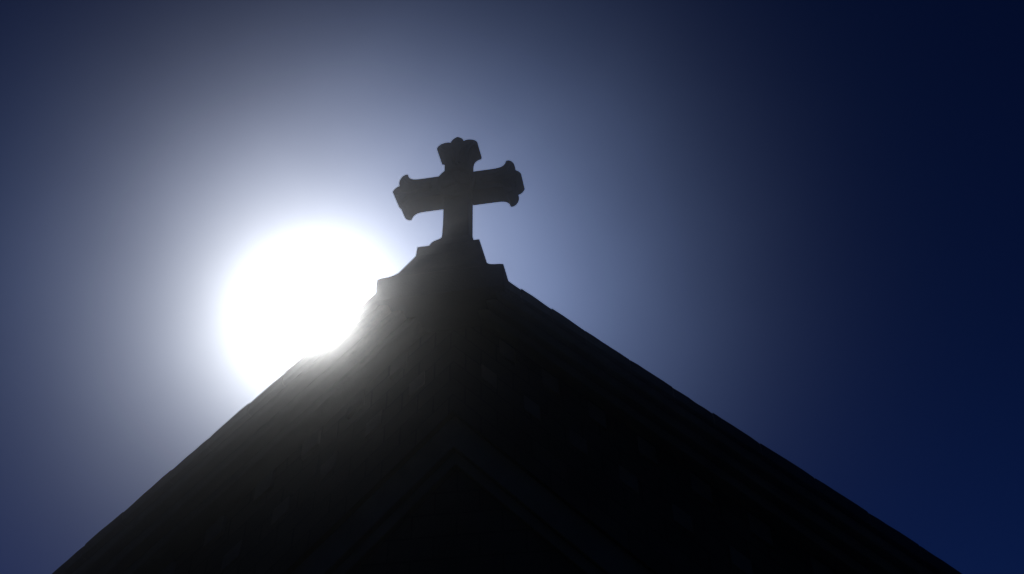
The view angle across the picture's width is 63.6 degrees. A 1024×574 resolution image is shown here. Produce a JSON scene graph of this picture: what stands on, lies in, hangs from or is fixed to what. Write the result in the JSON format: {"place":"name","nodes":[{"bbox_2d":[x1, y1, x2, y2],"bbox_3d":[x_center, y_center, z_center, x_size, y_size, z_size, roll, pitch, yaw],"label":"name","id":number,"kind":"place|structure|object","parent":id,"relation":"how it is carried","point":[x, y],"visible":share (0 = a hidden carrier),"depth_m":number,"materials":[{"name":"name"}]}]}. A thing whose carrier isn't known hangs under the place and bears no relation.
{"place":"outdoors","nodes":[
{"label":"outdoors","id":0,"kind":"place"},
{"bbox_2d":[0,0,1023,573],"label":"sky","id":1,"kind":"structure","parent":0,"point":[804,219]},
{"bbox_3d":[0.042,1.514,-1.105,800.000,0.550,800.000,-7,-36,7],"label":"ground","id":2,"kind":"structure","parent":0,"visible":0},
{"bbox_2d":[52,278,961,573],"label":"stone church","id":3,"kind":"structure","parent":2,"relation":"on","point":[520,432],"depth_m":10.90,"materials":[{"name":"stone"}]},
{"bbox_2d":[375,137,524,332],"bbox_3d":[-0.880,-0.885,13.691,2.235,4.031,2.270,-7,-36,7],"label":"stone cross","id":4,"kind":"object","parent":3,"relation":"on","point":[451,278],"visible":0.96,"depth_m":12.53,"materials":[{"name":"grey stone"}]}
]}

